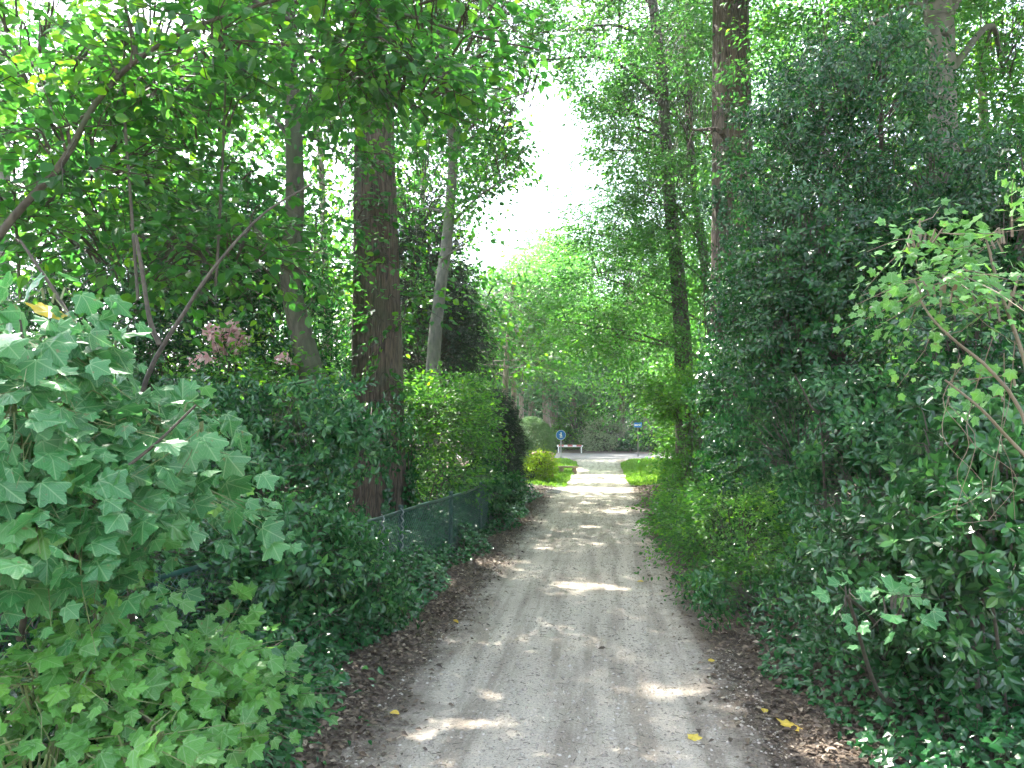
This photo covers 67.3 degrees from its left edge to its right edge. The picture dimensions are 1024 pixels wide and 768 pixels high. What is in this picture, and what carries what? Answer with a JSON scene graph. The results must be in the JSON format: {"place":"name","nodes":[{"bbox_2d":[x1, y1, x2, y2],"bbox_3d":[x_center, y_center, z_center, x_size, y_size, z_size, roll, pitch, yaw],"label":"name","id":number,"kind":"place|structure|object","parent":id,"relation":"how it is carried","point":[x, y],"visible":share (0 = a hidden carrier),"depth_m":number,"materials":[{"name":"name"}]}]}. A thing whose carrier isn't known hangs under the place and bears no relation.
{"place":"outdoors","nodes":[
{"label":"outdoors","id":0,"kind":"place"},
{"bbox_2d":[5,0,1023,421],"label":"sky","id":1,"kind":"structure","parent":0,"point":[553,139],"materials":[{"name":"white"}]},
{"bbox_2d":[9,430,1023,767],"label":"ground","id":2,"kind":"structure","parent":0,"point":[841,752],"depth_m":4.50,"materials":[{"name":"soil"}]},
{"bbox_2d":[0,0,135,307],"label":"background tree","id":3,"kind":"object","parent":2,"relation":"on","point":[75,9],"visible":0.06,"depth_m":12.13,"materials":[{"name":"green plant"}]},
{"bbox_2d":[0,555,211,767],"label":"maple seedling","id":4,"kind":"object","parent":2,"relation":"on","point":[54,680],"visible":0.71,"depth_m":2.32,"materials":[{"name":"green plant"}]},
{"bbox_2d":[0,660,281,767],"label":"maple seedling","id":5,"kind":"object","parent":2,"relation":"on","point":[195,745],"visible":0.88,"depth_m":2.25,"materials":[{"name":"green plant"}]},
{"bbox_2d":[0,183,312,687],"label":"sycamore sapling","id":6,"kind":"object","parent":2,"relation":"on","point":[83,471],"visible":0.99,"depth_m":2.52,"materials":[{"name":"green plant"}]},
{"bbox_2d":[0,135,356,493],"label":"holly tree","id":7,"kind":"object","parent":2,"relation":"on","point":[146,348],"visible":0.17,"depth_m":9.20,"materials":[{"name":"green plant"}]},
{"bbox_2d":[4,169,352,428],"bbox_3d":[-6.383,-0.962,13.833,7.890,6.694,7.831,0,-3,7],"label":"background tree","id":8,"kind":"object","parent":2,"relation":"on","point":[335,245],"visible":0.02,"depth_m":13.38,"materials":[{"name":"green plant"}]},
{"bbox_2d":[0,458,391,767],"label":"bramble","id":9,"kind":"object","parent":2,"relation":"on","point":[192,558],"visible":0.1,"depth_m":3.41,"materials":[{"name":"green plant"}]},
{"bbox_2d":[97,580,338,767],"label":"maple bush","id":10,"kind":"object","parent":2,"relation":"on","point":[234,665],"visible":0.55,"depth_m":2.87,"materials":[{"name":"green plant"}]},
{"bbox_2d":[1,469,446,656],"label":"ivy","id":11,"kind":"object","parent":2,"relation":"on","point":[343,506],"visible":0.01,"depth_m":14.86,"materials":[{"name":"green plant"}]},
{"bbox_2d":[148,304,340,497],"bbox_3d":[-2.873,0.610,8.514,2.215,2.937,1.768,0,-3,7],"label":"flowering shrub","id":12,"kind":"object","parent":2,"relation":"on","point":[282,358],"visible":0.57,"depth_m":8.50,"materials":[{"name":"pink plant"}]},
{"bbox_2d":[0,482,493,685],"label":"chain link fence","id":13,"kind":"object","parent":2,"relation":"on","point":[400,520],"visible":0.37,"depth_m":7.74,"materials":[{"name":"metal"}]},
{"bbox_2d":[180,364,357,514],"bbox_3d":[-2.572,0.916,7.425,2.028,2.222,2.436,0,-3,7],"label":"laurel","id":14,"kind":"object","parent":2,"relation":"on","point":[318,380],"visible":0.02,"depth_m":7.55,"materials":[{"name":"green plant"}]},
{"bbox_2d":[0,477,543,767],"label":"ivy","id":15,"kind":"object","parent":2,"relation":"on","point":[319,644],"visible":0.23,"depth_m":5.56,"materials":[{"name":"green plant"}]},
{"bbox_2d":[142,0,419,468],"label":"curved tree","id":16,"kind":"object","parent":2,"relation":"on","point":[302,332],"visible":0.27,"depth_m":8.92,"materials":[{"name":"green plant"}]},
{"bbox_2d":[146,351,426,649],"bbox_3d":[-1.839,0.856,5.823,2.417,2.266,3.379,0,-3,7],"label":"viburnum","id":17,"kind":"object","parent":2,"relation":"on","point":[339,438],"visible":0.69,"depth_m":5.53,"materials":[{"name":"green plant"}]},
{"bbox_2d":[0,0,576,346],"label":"broadleaf tree","id":18,"kind":"object","parent":2,"relation":"on","point":[133,94],"visible":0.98,"depth_m":5.40,"materials":[{"name":"green plant"}]},
{"bbox_2d":[246,232,415,426],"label":"woodland tree","id":19,"kind":"object","parent":2,"relation":"on","point":[343,312],"depth_m":45.38,"materials":[{"name":"green plant"}]},
{"bbox_2d":[168,6,521,472],"bbox_3d":[-4.308,-3.300,18.313,8.839,11.819,9.536,0,-3,7],"label":"background tree","id":20,"kind":"object","parent":2,"relation":"on","point":[339,201],"visible":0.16,"depth_m":17.54,"materials":[{"name":"green plant"}]},
{"bbox_2d":[341,178,502,483],"bbox_3d":[-1.884,-1.132,17.635,3.544,7.308,3.724,-1,-3,16],"label":"tree","id":21,"kind":"object","parent":2,"relation":"on","point":[453,356],"visible":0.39,"depth_m":17.19,"materials":[{"name":"green plant"}]},
{"bbox_2d":[278,42,581,446],"bbox_3d":[-3.244,-4.157,23.886,10.698,14.439,9.886,0,-3,7],"label":"background tree","id":22,"kind":"object","parent":2,"relation":"on","point":[510,326],"visible":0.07,"depth_m":23.30,"materials":[{"name":"green plant"}]},
{"bbox_2d":[346,359,516,514],"bbox_3d":[-1.122,0.981,12.104,2.853,2.558,5.580,0,-3,7],"label":"hornbeam hedge","id":23,"kind":"object","parent":2,"relation":"on","point":[457,404],"visible":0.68,"depth_m":10.52,"materials":[{"name":"green plant"}]},
{"bbox_2d":[303,0,569,521],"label":"oak tree","id":24,"kind":"object","parent":2,"relation":"on","point":[377,351],"visible":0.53,"depth_m":10.05,"materials":[{"name":"green plant"}]},
{"bbox_2d":[380,407,418,520],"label":"climbing ivy","id":25,"kind":"object","parent":24,"relation":"attached to","point":[409,493],"visible":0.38,"depth_m":9.98,"materials":[{"name":"green plant"}]},
{"bbox_2d":[311,0,578,469],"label":"slender tree","id":26,"kind":"object","parent":2,"relation":"on","point":[450,221],"visible":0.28,"depth_m":14.33,"materials":[{"name":"green plant"}]},
{"bbox_2d":[406,448,530,513],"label":"privet bush","id":27,"kind":"object","parent":2,"relation":"on","point":[512,491],"visible":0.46,"depth_m":11.60,"materials":[{"name":"green plant"}]},
{"bbox_2d":[405,250,557,439],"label":"woodland tree","id":28,"kind":"object","parent":2,"relation":"on","point":[483,297],"visible":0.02,"depth_m":56.70,"materials":[{"name":"green plant"}]},
{"bbox_2d":[466,385,535,495],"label":"yew bush","id":29,"kind":"object","parent":2,"relation":"on","point":[513,428],"visible":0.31,"depth_m":14.90,"materials":[{"name":"green plant"}]},
{"bbox_2d":[113,343,918,439],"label":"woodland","id":30,"kind":"object","parent":2,"relation":"on","point":[628,435],"depth_m":72.85,"materials":[{"name":"green plant"}]},
{"bbox_2d":[416,212,629,413],"bbox_3d":[0.007,-1.595,28.677,9.131,9.430,9.057,0,-3,7],"label":"background tree","id":31,"kind":"object","parent":2,"relation":"on","point":[526,275],"visible":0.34,"depth_m":27.96,"materials":[{"name":"green plant"}]},
{"bbox_2d":[447,217,615,444],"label":"woodland tree","id":32,"kind":"object","parent":2,"relation":"on","point":[530,413],"visible":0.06,"depth_m":49.97,"materials":[{"name":"green plant"}]},
{"bbox_2d":[477,235,616,443],"bbox_3d":[0.400,-2.058,40.420,10.324,11.505,10.536,0,-3,7],"label":"background tree","id":33,"kind":"object","parent":2,"relation":"on","point":[521,402],"visible":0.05,"depth_m":39.29,"materials":[{"name":"green plant"}]},
{"bbox_2d":[551,381,557,444],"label":"woodland tree","id":34,"kind":"object","parent":2,"relation":"on","point":[553,415],"depth_m":46.81,"materials":[{"name":"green plant"}]},
{"bbox_2d":[469,221,641,421],"bbox_3d":[0.202,-1.845,32.504,9.830,10.308,10.911,-2,-3,35],"label":"background tree","id":35,"kind":"object","parent":2,"relation":"on","point":[514,385],"visible":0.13,"depth_m":31.73,"materials":[{"name":"green plant"}]},
{"bbox_2d":[530,224,587,447],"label":"tree","id":36,"kind":"object","parent":2,"relation":"on","point":[548,419],"visible":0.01,"depth_m":43.94,"materials":[{"name":"green plant"}]},
{"bbox_2d":[500,264,618,426],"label":"background tree","id":37,"kind":"object","parent":2,"relation":"on","point":[544,404],"visible":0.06,"depth_m":44.42,"materials":[{"name":"green plant"}]},
{"bbox_2d":[556,430,565,457],"bbox_3d":[2.067,2.626,32.479,0.420,1.361,0.077,0,-3,7],"label":"road sign","id":38,"kind":"object","parent":2,"relation":"on","point":[560,435],"visible":0.96,"depth_m":32.47,"materials":[{"name":"metal"}]},
{"bbox_2d":[457,387,666,444],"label":"undergrowth","id":39,"kind":"object","parent":2,"relation":"on","point":[578,413],"visible":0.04,"depth_m":52.24,"materials":[{"name":"green plant"}]},
{"bbox_2d":[557,445,582,452],"bbox_3d":[2.999,3.357,39.802,1.343,0.432,0.055,0,-3,7],"label":"road barrier","id":40,"kind":"object","parent":2,"relation":"on","point":[558,446],"visible":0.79,"depth_m":39.78,"materials":[{"name":"white metal"}]},
{"bbox_2d":[520,258,635,424],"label":"woodland tree","id":41,"kind":"object","parent":2,"relation":"on","point":[598,398],"visible":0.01,"depth_m":64.04,"materials":[{"name":"green plant"}]},
{"bbox_2d":[543,403,613,449],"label":"rhododendron","id":42,"kind":"object","parent":2,"relation":"on","point":[568,430],"visible":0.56,"depth_m":45.04,"materials":[{"name":"green plant"}]},
{"bbox_2d":[569,343,604,441],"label":"woodland tree","id":43,"kind":"object","parent":2,"relation":"on","point":[573,402],"depth_m":48.68,"materials":[{"name":"green plant"}]},
{"bbox_2d":[521,180,666,413],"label":"woodland tree","id":44,"kind":"object","parent":2,"relation":"on","point":[535,215],"visible":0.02,"depth_m":54.78,"materials":[{"name":"green plant"}]},
{"bbox_2d":[525,425,673,451],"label":"undergrowth","id":45,"kind":"object","parent":2,"relation":"on","point":[624,447],"visible":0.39,"depth_m":41.99,"materials":[{"name":"green plant"}]},
{"bbox_2d":[576,412,630,450],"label":"pale bush","id":46,"kind":"object","parent":2,"relation":"on","point":[607,436],"visible":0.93,"depth_m":42.60,"materials":[{"name":"green plant"}]},
{"bbox_2d":[590,362,624,425],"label":"woodland tree","id":47,"kind":"object","parent":2,"relation":"on","point":[592,403],"depth_m":51.54,"materials":[{"name":"green plant"}]},
{"bbox_2d":[588,294,653,446],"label":"woodland tree","id":48,"kind":"object","parent":2,"relation":"on","point":[620,408],"visible":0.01,"depth_m":47.32,"materials":[{"name":"green plant"}]},
{"bbox_2d":[634,422,641,452],"bbox_3d":[5.806,2.597,35.459,0.360,1.712,0.086,0,-3,7],"label":"street sign","id":49,"kind":"object","parent":2,"relation":"on","point":[636,424],"visible":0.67,"depth_m":35.47,"materials":[{"name":"blue metal"}]},
{"bbox_2d":[574,179,702,421],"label":"woodland tree","id":50,"kind":"object","parent":2,"relation":"on","point":[621,231],"visible":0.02,"depth_m":55.90,"materials":[{"name":"green plant"}]},
{"bbox_2d":[514,0,768,421],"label":"beech tree","id":51,"kind":"object","parent":2,"relation":"on","point":[633,243],"visible":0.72,"depth_m":15.77,"materials":[{"name":"green plant"}]},
{"bbox_2d":[611,294,671,447],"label":"woodland tree","id":52,"kind":"object","parent":2,"relation":"on","point":[644,427],"depth_m":45.16,"materials":[{"name":"green plant"}]},
{"bbox_2d":[590,254,703,444],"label":"woodland tree","id":53,"kind":"object","parent":2,"relation":"on","point":[625,396],"visible":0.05,"depth_m":45.74,"materials":[{"name":"green plant"}]},
{"bbox_2d":[514,0,785,478],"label":"oak tree","id":54,"kind":"object","parent":2,"relation":"on","point":[588,95],"visible":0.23,"depth_m":18.07,"materials":[{"name":"green plant"}]},
{"bbox_2d":[619,347,708,540],"bbox_3d":[2.978,0.876,12.918,2.367,3.419,6.278,0,-3,7],"label":"hazel hedge","id":55,"kind":"object","parent":2,"relation":"on","point":[673,402],"visible":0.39,"depth_m":14.25,"materials":[{"name":"green plant"}]},
{"bbox_2d":[629,148,710,429],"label":"woodland tree","id":56,"kind":"object","parent":2,"relation":"on","point":[648,233],"depth_m":53.25,"materials":[{"name":"green plant"}]},
{"bbox_2d":[635,358,705,481],"bbox_3d":[4.501,0.906,18.863,3.122,3.373,5.779,0,-3,7],"label":"hazel hedge","id":57,"kind":"object","parent":2,"relation":"on","point":[671,443],"visible":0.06,"depth_m":17.74,"materials":[{"name":"green plant"}]},
{"bbox_2d":[576,11,887,459],"bbox_3d":[7.832,-4.428,26.523,11.333,16.458,10.890,0,-3,7],"label":"background tree","id":58,"kind":"object","parent":2,"relation":"on","point":[631,419],"visible":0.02,"depth_m":27.24,"materials":[{"name":"green plant"}]},
{"bbox_2d":[634,454,837,626],"bbox_3d":[2.255,1.548,7.898,2.024,1.661,4.238,0,-3,7],"label":"privet bush","id":59,"kind":"object","parent":2,"relation":"on","point":[688,528],"visible":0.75,"depth_m":7.42,"materials":[{"name":"green plant"}]},
{"bbox_2d":[676,255,846,553],"bbox_3d":[3.165,0.302,9.983,2.000,4.402,3.658,-1,-3,16],"label":"ivy thicket","id":60,"kind":"object","parent":2,"relation":"on","point":[706,400],"visible":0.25,"depth_m":9.68,"materials":[{"name":"green plant"}]},
{"bbox_2d":[532,0,1000,472],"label":"oak tree","id":61,"kind":"object","parent":2,"relation":"on","point":[721,10],"visible":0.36,"depth_m":11.80,"materials":[{"name":"green plant"}]},
{"bbox_2d":[696,183,761,487],"bbox_3d":[3.312,-0.390,11.498,1.115,5.305,0.664,0,-3,7],"label":"climbing ivy","id":62,"kind":"object","parent":61,"relation":"attached to","point":[717,318],"visible":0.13,"depth_m":11.47,"materials":[{"name":"green plant"}]},
{"bbox_2d":[665,354,950,632],"bbox_3d":[2.438,0.800,5.688,2.067,2.168,2.498,2,-4,-38],"label":"viburnum","id":63,"kind":"object","parent":2,"relation":"on","point":[853,428],"visible":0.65,"depth_m":5.58,"materials":[{"name":"green plant"}]},
{"bbox_2d":[611,0,1021,472],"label":"background tree","id":64,"kind":"object","parent":2,"relation":"on","point":[703,329],"visible":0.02,"depth_m":19.30,"materials":[{"name":"green plant"}]},
{"bbox_2d":[646,487,1023,767],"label":"ivy","id":65,"kind":"object","parent":2,"relation":"on","point":[1002,743],"visible":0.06,"depth_m":3.85,"materials":[{"name":"green plant"}]},
{"bbox_2d":[692,0,1023,557],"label":"holly tree","id":66,"kind":"object","parent":2,"relation":"on","point":[821,287],"visible":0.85,"depth_m":6.71,"materials":[{"name":"green plant"}]},
{"bbox_2d":[707,0,1023,447],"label":"smooth beech","id":67,"kind":"object","parent":2,"relation":"on","point":[942,16],"visible":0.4,"depth_m":8.88,"materials":[{"name":"green plant"}]},
{"bbox_2d":[709,0,1023,440],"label":"background tree","id":68,"kind":"object","parent":2,"relation":"on","point":[969,64],"visible":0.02,"depth_m":12.44,"materials":[{"name":"green plant"}]},
{"bbox_2d":[811,567,946,709],"bbox_3d":[1.883,1.297,3.715,0.439,1.101,2.408,-2,-3,31],"label":"maple seedling","id":69,"kind":"object","parent":2,"relation":"on","point":[931,619],"visible":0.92,"depth_m":2.95,"materials":[{"name":"green plant"}]},
{"bbox_2d":[751,440,1023,730],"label":"laurel","id":70,"kind":"object","parent":2,"relation":"on","point":[949,643],"visible":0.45,"depth_m":3.90,"materials":[{"name":"green plant"}]},
{"bbox_2d":[832,169,1023,522],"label":"maple sapling","id":71,"kind":"object","parent":2,"relation":"on","point":[955,282],"visible":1,"depth_m":2.51,"materials":[{"name":"green plant"}]},
{"bbox_2d":[840,99,1023,612],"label":"holly tree","id":72,"kind":"object","parent":2,"relation":"on","point":[949,349],"visible":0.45,"depth_m":5.28,"materials":[{"name":"green plant"}]},
{"bbox_2d":[863,0,1023,383],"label":"background tree","id":73,"kind":"object","parent":2,"relation":"on","point":[1007,8],"depth_m":16.70,"materials":[{"name":"green plant"}]},
{"bbox_2d":[867,376,1023,764],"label":"rhododendron","id":74,"kind":"object","parent":2,"relation":"on","point":[984,560],"visible":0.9,"depth_m":3.40,"materials":[{"name":"green plant"}]},
{"bbox_2d":[527,486,562,493],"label":"side path","id":75,"kind":"structure","parent":0,"point":[557,490],"depth_m":17.91,"materials":[{"name":"grey concrete"}]},
{"bbox_2d":[293,459,813,767],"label":"path","id":76,"kind":"structure","parent":0,"point":[593,478],"depth_m":4.93,"materials":[{"name":"grey gravel"}]},
{"bbox_2d":[385,710,398,713],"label":"fallen leaf","id":77,"kind":"object","parent":76,"relation":"on","point":[394,712],"visible":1,"depth_m":4.17,"materials":[{"name":"yellow plant"}]},
{"bbox_2d":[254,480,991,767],"bbox_3d":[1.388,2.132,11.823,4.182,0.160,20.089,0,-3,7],"label":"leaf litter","id":78,"kind":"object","parent":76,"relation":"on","point":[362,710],"visible":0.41,"depth_m":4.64,"materials":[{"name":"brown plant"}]},
{"bbox_2d":[776,718,801,730],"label":"fallen leaf","id":79,"kind":"object","parent":78,"relation":"on","point":[786,723],"visible":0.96,"depth_m":4.00,"materials":[{"name":"yellow plant"}]},
{"bbox_2d":[687,731,701,740],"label":"fallen leaf","id":80,"kind":"object","parent":76,"relation":"on","point":[694,737],"visible":1,"depth_m":3.89,"materials":[{"name":"yellow plant"}]},
{"bbox_2d":[457,453,664,459],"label":"road","id":81,"kind":"structure","parent":0,"point":[610,456],"depth_m":35.57,"materials":[{"name":"grey asphalt"}]},
{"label":"verge","id":82,"kind":"structure","parent":0,"visible":0},
{"bbox_2d":[439,457,578,486],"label":"grass","id":83,"kind":"structure","parent":82,"relation":"on","point":[563,478],"depth_m":21.60,"materials":[{"name":"green plant"}]},
{"bbox_2d":[506,415,556,465],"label":"clipped hedge","id":84,"kind":"object","parent":82,"relation":"on","point":[546,433],"visible":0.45,"depth_m":24.07,"materials":[{"name":"green plant"}]},
{"bbox_2d":[522,444,560,481],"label":"clipped hedge","id":85,"kind":"object","parent":82,"relation":"on","point":[535,466],"visible":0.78,"depth_m":19.98,"materials":[{"name":"green plant"}]},
{"bbox_2d":[532,451,553,477],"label":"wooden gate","id":86,"kind":"structure","parent":82,"relation":"on","point":[543,464],"depth_m":21.34,"materials":[{"name":"brown wood"}]},
{"bbox_2d":[558,466,577,473],"bbox_3d":[1.737,2.663,23.858,0.620,0.235,0.220,0,-3,2],"label":"plank bench","id":87,"kind":"object","parent":82,"relation":"on","point":[574,469],"visible":0.79,"depth_m":23.77,"materials":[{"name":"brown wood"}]},
{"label":"verge","id":88,"kind":"structure","parent":0,"visible":0},
{"bbox_2d":[620,457,670,484],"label":"grass","id":89,"kind":"structure","parent":88,"relation":"on","point":[633,469],"depth_m":23.88,"materials":[{"name":"green plant"}]}
]}

